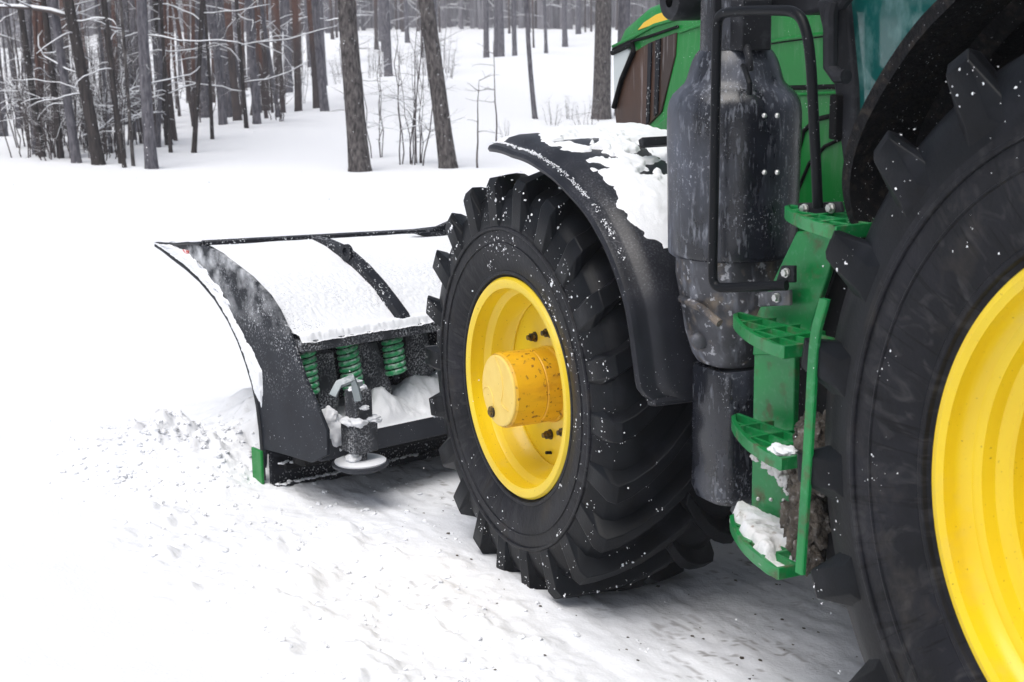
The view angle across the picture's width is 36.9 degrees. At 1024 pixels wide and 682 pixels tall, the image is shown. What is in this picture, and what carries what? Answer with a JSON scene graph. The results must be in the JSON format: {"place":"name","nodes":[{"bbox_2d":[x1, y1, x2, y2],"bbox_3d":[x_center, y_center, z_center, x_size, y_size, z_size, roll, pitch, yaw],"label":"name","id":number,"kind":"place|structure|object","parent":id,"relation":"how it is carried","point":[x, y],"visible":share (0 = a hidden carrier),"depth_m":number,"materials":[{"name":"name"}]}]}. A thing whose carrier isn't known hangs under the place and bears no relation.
{"place":"outdoors","nodes":[
{"label":"outdoors","id":0,"kind":"place"},
{"bbox_2d":[0,24,864,681],"bbox_3d":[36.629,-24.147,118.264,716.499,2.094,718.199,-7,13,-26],"label":"ground","id":1,"kind":"structure","parent":0,"point":[106,318],"depth_m":6.65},
{"bbox_2d":[0,51,8,136],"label":"pine tree","id":2,"kind":"object","parent":1,"relation":"on","point":[2,105],"visible":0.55,"depth_m":25.33,"materials":[{"name":"brown plant"}]},
{"bbox_2d":[2,0,20,128],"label":"pine tree","id":3,"kind":"object","parent":1,"relation":"on","point":[6,11],"visible":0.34,"depth_m":27.62,"materials":[{"name":"brown plant"}]},
{"bbox_2d":[1,0,47,130],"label":"shrub","id":4,"kind":"object","parent":1,"relation":"on","point":[14,20],"visible":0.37,"depth_m":26.75,"materials":[{"name":"brown plant"}]},
{"bbox_2d":[11,0,45,154],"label":"young tree","id":5,"kind":"object","parent":1,"relation":"on","point":[30,43],"visible":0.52,"depth_m":21.83,"materials":[{"name":"grey plant"}]},
{"bbox_2d":[12,0,46,156],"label":"pine tree","id":6,"kind":"object","parent":1,"relation":"on","point":[25,43],"visible":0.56,"depth_m":21.41,"materials":[{"name":"brown plant"}]},
{"bbox_2d":[0,29,63,157],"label":"shrub","id":7,"kind":"object","parent":1,"relation":"on","point":[29,145],"visible":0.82,"depth_m":21.57,"materials":[{"name":"brown plant"}]},
{"bbox_2d":[3,0,62,129],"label":"young tree","id":8,"kind":"object","parent":1,"relation":"on","point":[41,38],"visible":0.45,"depth_m":21.80,"materials":[{"name":"brown plant"}]},
{"bbox_2d":[0,0,76,147],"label":"shrub","id":9,"kind":"object","parent":1,"relation":"on","point":[21,121],"visible":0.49,"depth_m":23.18,"materials":[{"name":"brown plant"}]},
{"bbox_2d":[0,43,77,149],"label":"shrub","id":10,"kind":"object","parent":1,"relation":"on","point":[24,99],"visible":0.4,"depth_m":22.85,"materials":[{"name":"brown plant"}]},
{"bbox_2d":[0,0,79,144],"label":"shrub","id":11,"kind":"object","parent":1,"relation":"on","point":[8,39],"visible":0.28,"depth_m":22.93,"materials":[{"name":"brown plant"}]},
{"bbox_2d":[17,49,73,152],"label":"shrub","id":12,"kind":"object","parent":1,"relation":"on","point":[47,112],"visible":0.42,"depth_m":22.25,"materials":[{"name":"brown plant"}]},
{"bbox_2d":[32,0,74,154],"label":"young tree","id":13,"kind":"object","parent":1,"relation":"on","point":[35,33],"visible":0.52,"depth_m":21.78,"materials":[{"name":"brown plant"}]},
{"bbox_2d":[14,66,96,160],"bbox_3d":[-6.345,-3.170,21.328,1.157,1.498,1.126,-4,12,-15],"label":"shrub","id":14,"kind":"object","parent":1,"relation":"on","point":[39,146],"visible":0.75,"depth_m":21.20,"materials":[{"name":"brown plant"}]},
{"bbox_2d":[0,0,115,157],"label":"pine tree","id":15,"kind":"object","parent":1,"relation":"on","point":[54,92],"visible":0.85,"depth_m":21.31,"materials":[{"name":"brown plant"}]},
{"bbox_2d":[16,34,101,158],"bbox_3d":[-6.232,-3.411,21.332,0.985,1.943,1.446,10,16,43],"label":"shrub","id":16,"kind":"object","parent":1,"relation":"on","point":[54,151],"visible":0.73,"depth_m":21.37,"materials":[{"name":"brown plant"}]},
{"bbox_2d":[30,0,92,162],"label":"pine tree","id":17,"kind":"object","parent":1,"relation":"on","point":[74,147],"visible":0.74,"depth_m":20.69,"materials":[{"name":"grey plant"}]},
{"bbox_2d":[0,0,125,164],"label":"pine tree","id":18,"kind":"object","parent":1,"relation":"on","point":[68,13],"visible":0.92,"depth_m":20.50,"materials":[{"name":"grey plant"}]},
{"bbox_2d":[39,24,106,142],"bbox_3d":[-6.244,-3.514,21.638,0.842,1.994,1.065,-10,15,-36],"label":"shrub","id":19,"kind":"object","parent":1,"relation":"on","point":[72,95],"visible":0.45,"depth_m":21.50,"materials":[{"name":"brown plant"}]},
{"bbox_2d":[42,66,111,152],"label":"shrub","id":20,"kind":"object","parent":1,"relation":"on","point":[81,117],"visible":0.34,"depth_m":22.21,"materials":[{"name":"brown plant"}]},
{"bbox_2d":[21,3,135,134],"bbox_3d":[-6.472,-4.248,22.981,1.754,2.851,1.202,-5,13,-19],"label":"shrub","id":21,"kind":"object","parent":1,"relation":"on","point":[90,63],"visible":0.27,"depth_m":23.08,"materials":[{"name":"brown plant"}]},
{"bbox_2d":[55,19,101,150],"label":"shrub","id":22,"kind":"object","parent":1,"relation":"on","point":[69,60],"visible":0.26,"depth_m":22.61,"materials":[{"name":"brown plant"}]},
{"bbox_2d":[46,43,117,144],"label":"shrub","id":23,"kind":"object","parent":1,"relation":"on","point":[94,51],"visible":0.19,"depth_m":22.93,"materials":[{"name":"brown plant"}]},
{"bbox_2d":[49,1,121,140],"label":"shrub","id":24,"kind":"object","parent":1,"relation":"on","point":[85,46],"visible":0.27,"depth_m":23.04,"materials":[{"name":"brown plant"}]},
{"bbox_2d":[59,0,126,167],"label":"pine tree","id":25,"kind":"object","parent":1,"relation":"on","point":[120,138],"visible":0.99,"depth_m":20.28,"materials":[{"name":"brown plant"}]},
{"bbox_2d":[53,5,141,141],"bbox_3d":[-6.346,-4.118,23.067,1.566,2.545,1.073,2,12,13],"label":"shrub","id":26,"kind":"object","parent":1,"relation":"on","point":[89,57],"visible":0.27,"depth_m":23.10,"materials":[{"name":"brown plant"}]},
{"bbox_2d":[85,0,113,152],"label":"young tree","id":27,"kind":"object","parent":1,"relation":"on","point":[102,60],"visible":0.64,"depth_m":22.05,"materials":[{"name":"brown plant"}]},
{"bbox_2d":[71,0,128,163],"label":"pine tree","id":28,"kind":"object","parent":1,"relation":"on","point":[112,105],"visible":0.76,"depth_m":20.74,"materials":[{"name":"brown plant"}]},
{"bbox_2d":[63,0,141,131],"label":"pine tree","id":29,"kind":"object","parent":1,"relation":"on","point":[132,28],"visible":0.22,"depth_m":25.63,"materials":[{"name":"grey plant"}]},
{"bbox_2d":[75,85,132,160],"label":"shrub","id":30,"kind":"object","parent":1,"relation":"on","point":[105,143],"visible":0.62,"depth_m":21.47,"materials":[{"name":"white plant"}]},
{"bbox_2d":[49,0,164,153],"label":"shrub","id":31,"kind":"object","parent":1,"relation":"on","point":[102,107],"visible":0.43,"depth_m":22.13,"materials":[{"name":"brown plant"}]},
{"bbox_2d":[78,20,139,154],"bbox_3d":[-5.751,-3.797,21.935,1.020,2.419,1.488,2,12,13],"label":"shrub","id":32,"kind":"object","parent":1,"relation":"on","point":[111,124],"visible":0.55,"depth_m":22.14,"materials":[{"name":"white plant"}]},
{"bbox_2d":[99,0,122,124],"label":"young tree","id":33,"kind":"object","parent":1,"relation":"on","point":[113,14],"visible":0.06,"depth_m":26.75,"materials":[{"name":"brown plant"}]},
{"bbox_2d":[60,0,165,144],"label":"shrub","id":34,"kind":"object","parent":1,"relation":"on","point":[115,54],"visible":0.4,"depth_m":23.14,"materials":[{"name":"white plant"}]},
{"bbox_2d":[81,0,157,157],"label":"shrub","id":35,"kind":"object","parent":1,"relation":"on","point":[123,114],"visible":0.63,"depth_m":21.45,"materials":[{"name":"white plant"}]},
{"bbox_2d":[89,0,155,165],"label":"pine tree","id":36,"kind":"object","parent":1,"relation":"on","point":[128,90],"visible":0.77,"depth_m":20.49,"materials":[{"name":"brown plant"}]},
{"bbox_2d":[120,0,151,139],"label":"young tree","id":37,"kind":"object","parent":1,"relation":"on","point":[130,80],"visible":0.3,"depth_m":23.92,"materials":[{"name":"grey plant"}]},
{"bbox_2d":[96,0,176,143],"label":"shrub","id":38,"kind":"object","parent":1,"relation":"on","point":[132,87],"visible":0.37,"depth_m":23.34,"materials":[{"name":"white plant"}]},
{"bbox_2d":[111,0,181,143],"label":"shrub","id":39,"kind":"object","parent":1,"relation":"on","point":[141,129],"visible":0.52,"depth_m":23.38,"materials":[{"name":"white plant"}]},
{"bbox_2d":[135,0,173,147],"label":"young tree","id":40,"kind":"object","parent":1,"relation":"on","point":[159,102],"visible":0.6,"depth_m":22.92,"materials":[{"name":"grey plant"}]},
{"bbox_2d":[148,0,162,123],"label":"pine tree","id":41,"kind":"object","parent":1,"relation":"on","point":[154,46],"visible":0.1,"depth_m":28.87,"materials":[{"name":"grey plant"}]},
{"bbox_2d":[139,0,172,152],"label":"pine tree","id":42,"kind":"object","parent":1,"relation":"on","point":[170,148],"visible":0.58,"depth_m":22.31,"materials":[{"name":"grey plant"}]},
{"bbox_2d":[148,0,183,144],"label":"pine tree","id":43,"kind":"object","parent":1,"relation":"on","point":[155,7],"visible":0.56,"depth_m":23.24,"materials":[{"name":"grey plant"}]},
{"bbox_2d":[153,0,183,140],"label":"young tree","id":44,"kind":"object","parent":1,"relation":"on","point":[175,137],"visible":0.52,"depth_m":23.77,"materials":[{"name":"brown plant"}]},
{"bbox_2d":[148,0,199,126],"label":"young tree","id":45,"kind":"object","parent":1,"relation":"on","point":[188,91],"visible":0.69,"depth_m":26.41,"materials":[{"name":"brown plant"}]},
{"bbox_2d":[167,0,182,81],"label":"pine tree","id":46,"kind":"object","parent":1,"relation":"on","point":[179,63],"visible":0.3,"depth_m":52.63,"materials":[{"name":"grey plant"}]},
{"bbox_2d":[167,0,183,115],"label":"young tree","id":47,"kind":"object","parent":1,"relation":"on","point":[176,85],"visible":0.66,"depth_m":31.70,"materials":[{"name":"brown plant"}]},
{"bbox_2d":[167,0,190,102],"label":"young tree","id":48,"kind":"object","parent":1,"relation":"on","point":[185,21],"visible":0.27,"depth_m":36.45,"materials":[{"name":"brown plant"}]},
{"bbox_2d":[170,0,190,72],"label":"pine tree","id":49,"kind":"object","parent":1,"relation":"on","point":[188,28],"visible":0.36,"depth_m":47.13,"materials":[{"name":"red plant"}]},
{"bbox_2d":[175,1,211,125],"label":"young tree","id":50,"kind":"object","parent":1,"relation":"on","point":[192,52],"visible":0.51,"depth_m":27.00,"materials":[{"name":"white plant"}]},
{"bbox_2d":[122,0,269,152],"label":"pine tree","id":51,"kind":"object","parent":1,"relation":"on","point":[197,91],"visible":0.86,"depth_m":22.32,"materials":[{"name":"grey plant"}]},
{"bbox_2d":[154,0,242,120],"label":"pine tree","id":52,"kind":"object","parent":1,"relation":"on","point":[236,108],"visible":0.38,"depth_m":27.97,"materials":[{"name":"grey plant"}]},
{"bbox_2d":[187,0,212,117],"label":"pine tree","id":53,"kind":"object","parent":1,"relation":"on","point":[202,105],"visible":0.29,"depth_m":30.43,"materials":[{"name":"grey plant"}]},
{"bbox_2d":[195,0,212,117],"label":"young tree","id":54,"kind":"object","parent":1,"relation":"on","point":[205,90],"visible":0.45,"depth_m":30.30,"materials":[{"name":"grey plant"}]},
{"bbox_2d":[136,0,273,168],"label":"pine tree","id":55,"kind":"object","parent":1,"relation":"on","point":[149,139],"visible":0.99,"depth_m":20.21,"materials":[{"name":"grey plant"}]},
{"bbox_2d":[172,0,241,138],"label":"pine tree","id":56,"kind":"object","parent":1,"relation":"on","point":[209,82],"visible":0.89,"depth_m":23.92,"materials":[{"name":"grey plant"}]},
{"bbox_2d":[207,10,214,102],"bbox_3d":[-7.050,-8.580,35.841,0.966,6.332,0.894,2,15,5],"label":"young tree","id":57,"kind":"object","parent":1,"relation":"on","point":[213,78],"visible":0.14,"depth_m":36.56,"materials":[{"name":"white plant"}]},
{"bbox_2d":[188,0,261,123],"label":"pine tree","id":58,"kind":"object","parent":1,"relation":"on","point":[256,116],"visible":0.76,"depth_m":26.21,"materials":[{"name":"grey plant"}]},
{"bbox_2d":[220,0,238,117],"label":"pine tree","id":59,"kind":"object","parent":1,"relation":"on","point":[226,81],"visible":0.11,"depth_m":29.88,"materials":[{"name":"grey plant"}]},
{"bbox_2d":[208,0,267,124],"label":"pine tree","id":60,"kind":"object","parent":1,"relation":"on","point":[222,112],"visible":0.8,"depth_m":26.29,"materials":[{"name":"grey plant"}]},
{"bbox_2d":[231,0,247,89],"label":"pine tree","id":61,"kind":"object","parent":1,"relation":"on","point":[244,58],"visible":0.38,"depth_m":41.52,"materials":[{"name":"grey plant"}]},
{"bbox_2d":[236,0,269,112],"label":"young tree","id":62,"kind":"object","parent":1,"relation":"on","point":[255,29],"visible":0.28,"depth_m":32.16,"materials":[{"name":"grey plant"}]},
{"bbox_2d":[179,0,336,127],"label":"pine tree","id":63,"kind":"object","parent":1,"relation":"on","point":[244,103],"visible":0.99,"depth_m":25.58,"materials":[{"name":"grey plant"}]},
{"bbox_2d":[252,0,268,118],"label":"young tree","id":64,"kind":"object","parent":1,"relation":"on","point":[261,64],"visible":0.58,"depth_m":28.08,"materials":[{"name":"white plant"}]},
{"bbox_2d":[255,0,276,112],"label":"young tree","id":65,"kind":"object","parent":1,"relation":"on","point":[271,101],"visible":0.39,"depth_m":31.89,"materials":[{"name":"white plant"}]},
{"bbox_2d":[250,4,286,115],"bbox_3d":[-4.705,-8.332,29.098,0.951,8.364,0.793,2,12,15],"label":"young tree","id":66,"kind":"object","parent":1,"relation":"on","point":[256,49],"visible":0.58,"depth_m":29.68,"materials":[{"name":"white plant"}]},
{"bbox_2d":[253,0,287,116],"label":"young tree","id":67,"kind":"object","parent":1,"relation":"on","point":[268,53],"visible":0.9,"depth_m":28.14,"materials":[{"name":"grey plant"}]},
{"bbox_2d":[259,42,296,121],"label":"shrub","id":68,"kind":"object","parent":1,"relation":"on","point":[280,85],"visible":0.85,"depth_m":26.72,"materials":[{"name":"white plant"}]},
{"bbox_2d":[254,0,302,111],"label":"pine tree","id":69,"kind":"object","parent":1,"relation":"on","point":[297,76],"visible":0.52,"depth_m":31.16,"materials":[{"name":"grey plant"}]},
{"bbox_2d":[257,0,301,110],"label":"pine tree","id":70,"kind":"object","parent":1,"relation":"on","point":[265,62],"visible":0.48,"depth_m":32.55,"materials":[{"name":"grey plant"}]},
{"bbox_2d":[274,0,285,112],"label":"pine tree","id":71,"kind":"object","parent":1,"relation":"on","point":[277,16],"visible":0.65,"depth_m":30.10,"materials":[{"name":"grey plant"}]},
{"bbox_2d":[271,0,303,82],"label":"pine tree","id":72,"kind":"object","parent":1,"relation":"on","point":[273,44],"visible":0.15,"depth_m":47.28,"materials":[{"name":"grey plant"}]},
{"bbox_2d":[278,29,310,102],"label":"shrub","id":73,"kind":"object","parent":1,"relation":"on","point":[304,74],"visible":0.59,"depth_m":33.91,"materials":[{"name":"white plant"}]},
{"bbox_2d":[153,221,451,486],"bbox_3d":[0.152,-0.094,7.646,3.298,1.049,1.766,-10,15,-37],"label":"snow plough","id":74,"kind":"object","parent":1,"relation":"on","point":[323,412],"visible":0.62,"depth_m":6.67,"materials":[{"name":"black metal"}]},
{"bbox_2d":[283,0,327,92],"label":"pine tree","id":75,"kind":"object","parent":1,"relation":"on","point":[286,11],"visible":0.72,"depth_m":37.66,"materials":[{"name":"grey plant"}]},
{"bbox_2d":[306,0,319,108],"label":"pine tree","id":76,"kind":"object","parent":1,"relation":"on","point":[315,94],"visible":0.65,"depth_m":31.60,"materials":[{"name":"red plant"}]},
{"bbox_2d":[304,0,323,66],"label":"pine tree","id":77,"kind":"object","parent":1,"relation":"on","point":[307,37],"visible":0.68,"depth_m":57.42,"materials":[{"name":"grey plant"}]},
{"bbox_2d":[319,0,327,85],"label":"pine tree","id":78,"kind":"object","parent":1,"relation":"on","point":[322,22],"visible":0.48,"depth_m":47.37,"materials":[{"name":"grey plant"}]},
{"bbox_2d":[0,0,659,47],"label":"wood","id":79,"kind":"object","parent":1,"relation":"on","point":[474,13],"visible":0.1,"depth_m":94.59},
{"bbox_2d":[311,0,365,110],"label":"pine tree","id":80,"kind":"object","parent":1,"relation":"on","point":[322,89],"visible":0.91,"depth_m":29.57,"materials":[{"name":"grey plant"}]},
{"bbox_2d":[325,0,371,171],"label":"pine tree","id":81,"kind":"object","parent":1,"relation":"on","point":[358,150],"visible":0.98,"depth_m":19.52,"materials":[{"name":"grey plant"}]},
{"bbox_2d":[361,0,378,49],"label":"pine tree","id":82,"kind":"object","parent":1,"relation":"on","point":[375,23],"visible":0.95,"depth_m":67.71,"materials":[{"name":"grey plant"}]},
{"bbox_2d":[343,34,406,157],"bbox_3d":[-1.963,-3.474,21.906,0.980,1.902,0.837,-5,13,-19],"label":"shrub","id":83,"kind":"object","parent":1,"relation":"on","point":[382,129],"visible":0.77,"depth_m":21.95,"materials":[{"name":"white plant"}]},
{"bbox_2d":[48,408,716,681],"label":"snow clods","id":84,"kind":"object","parent":1,"relation":"on","point":[123,475],"visible":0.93,"depth_m":6.51,"materials":[{"name":"white"}]},
{"bbox_2d":[377,0,400,76],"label":"pine tree","id":85,"kind":"object","parent":1,"relation":"on","point":[386,31],"visible":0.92,"depth_m":47.19,"materials":[{"name":"grey plant"}]},
{"bbox_2d":[403,0,409,42],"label":"pine tree","id":86,"kind":"object","parent":1,"relation":"on","point":[405,6],"visible":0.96,"depth_m":73.35,"materials":[{"name":"grey plant"}]},
{"bbox_2d":[363,0,471,165],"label":"shrub","id":87,"kind":"object","parent":1,"relation":"on","point":[414,119],"visible":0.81,"depth_m":20.52,"materials":[{"name":"white plant"}]},
{"bbox_2d":[382,25,452,162],"bbox_3d":[-1.251,-3.340,20.805,1.085,2.031,0.858,3,12,16],"label":"shrub","id":88,"kind":"object","parent":1,"relation":"on","point":[420,126],"visible":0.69,"depth_m":20.86,"materials":[{"name":"white plant"}]},
{"bbox_2d":[394,1,454,87],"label":"shrub","id":89,"kind":"object","parent":1,"relation":"on","point":[423,53],"visible":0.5,"depth_m":33.99,"materials":[{"name":"brown plant"}]},
{"bbox_2d":[418,0,458,168],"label":"pine tree","id":90,"kind":"object","parent":1,"relation":"on","point":[446,155],"visible":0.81,"depth_m":19.83,"materials":[{"name":"grey plant"}]},
{"bbox_2d":[466,43,497,140],"bbox_3d":[-0.481,-3.792,23.774,0.511,1.660,0.236,1,12,7],"label":"sapling","id":91,"kind":"object","parent":1,"relation":"on","point":[491,89],"visible":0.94,"depth_m":23.73,"materials":[{"name":"white"}]},
{"bbox_2d":[468,75,499,167],"bbox_3d":[-0.359,-2.848,19.929,0.505,1.335,0.277,3,12,16],"label":"sapling","id":92,"kind":"object","parent":1,"relation":"on","point":[478,90],"visible":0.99,"depth_m":19.96,"materials":[{"name":"white"}]},
{"bbox_2d":[483,0,489,57],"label":"pine tree","id":93,"kind":"object","parent":1,"relation":"on","point":[485,28],"visible":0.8,"depth_m":61.80,"materials":[{"name":"grey plant"}]},
{"bbox_2d":[489,0,497,56],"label":"pine tree","id":94,"kind":"object","parent":1,"relation":"on","point":[495,23],"visible":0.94,"depth_m":60.91,"materials":[{"name":"grey plant"}]},
{"bbox_2d":[497,0,504,56],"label":"pine tree","id":95,"kind":"object","parent":1,"relation":"on","point":[501,44],"visible":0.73,"depth_m":59.88,"materials":[{"name":"grey plant"}]},
{"bbox_2d":[511,0,516,55],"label":"pine tree","id":96,"kind":"object","parent":1,"relation":"on","point":[514,32],"visible":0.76,"depth_m":60.17,"materials":[{"name":"grey plant"}]},
{"bbox_2d":[524,0,537,118],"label":"pine tree","id":97,"kind":"object","parent":1,"relation":"on","point":[530,70],"visible":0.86,"depth_m":28.21,"materials":[{"name":"grey plant"}]},
{"bbox_2d":[543,0,554,52],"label":"pine tree","id":98,"kind":"object","parent":1,"relation":"on","point":[545,28],"visible":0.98,"depth_m":65.94,"materials":[{"name":"grey plant"}]},
{"bbox_2d":[559,0,580,33],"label":"pine tree","id":99,"kind":"object","parent":1,"relation":"on","point":[578,18],"visible":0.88,"depth_m":79.67,"materials":[{"name":"grey plant"}]},
{"bbox_2d":[561,0,582,46],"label":"pine tree","id":100,"kind":"object","parent":1,"relation":"on","point":[564,26],"visible":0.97,"depth_m":70.82,"materials":[{"name":"grey plant"}]},
{"bbox_2d":[552,0,611,119],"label":"pine tree","id":101,"kind":"object","parent":1,"relation":"on","point":[602,72],"visible":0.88,"depth_m":29.88,"materials":[{"name":"grey plant"}]},
{"bbox_2d":[316,500,856,680],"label":"dirt crumbs","id":102,"kind":"object","parent":1,"relation":"on","point":[741,657],"visible":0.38,"depth_m":5.01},
{"bbox_2d":[614,0,629,115],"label":"pine tree","id":103,"kind":"object","parent":1,"relation":"on","point":[624,16],"visible":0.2,"depth_m":30.17,"materials":[{"name":"grey plant"}]},
{"bbox_2d":[425,0,1023,681],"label":"tractor","id":104,"kind":"object","parent":1,"relation":"on","point":[701,258],"visible":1,"depth_m":4.26,"materials":[{"name":"rubber"}]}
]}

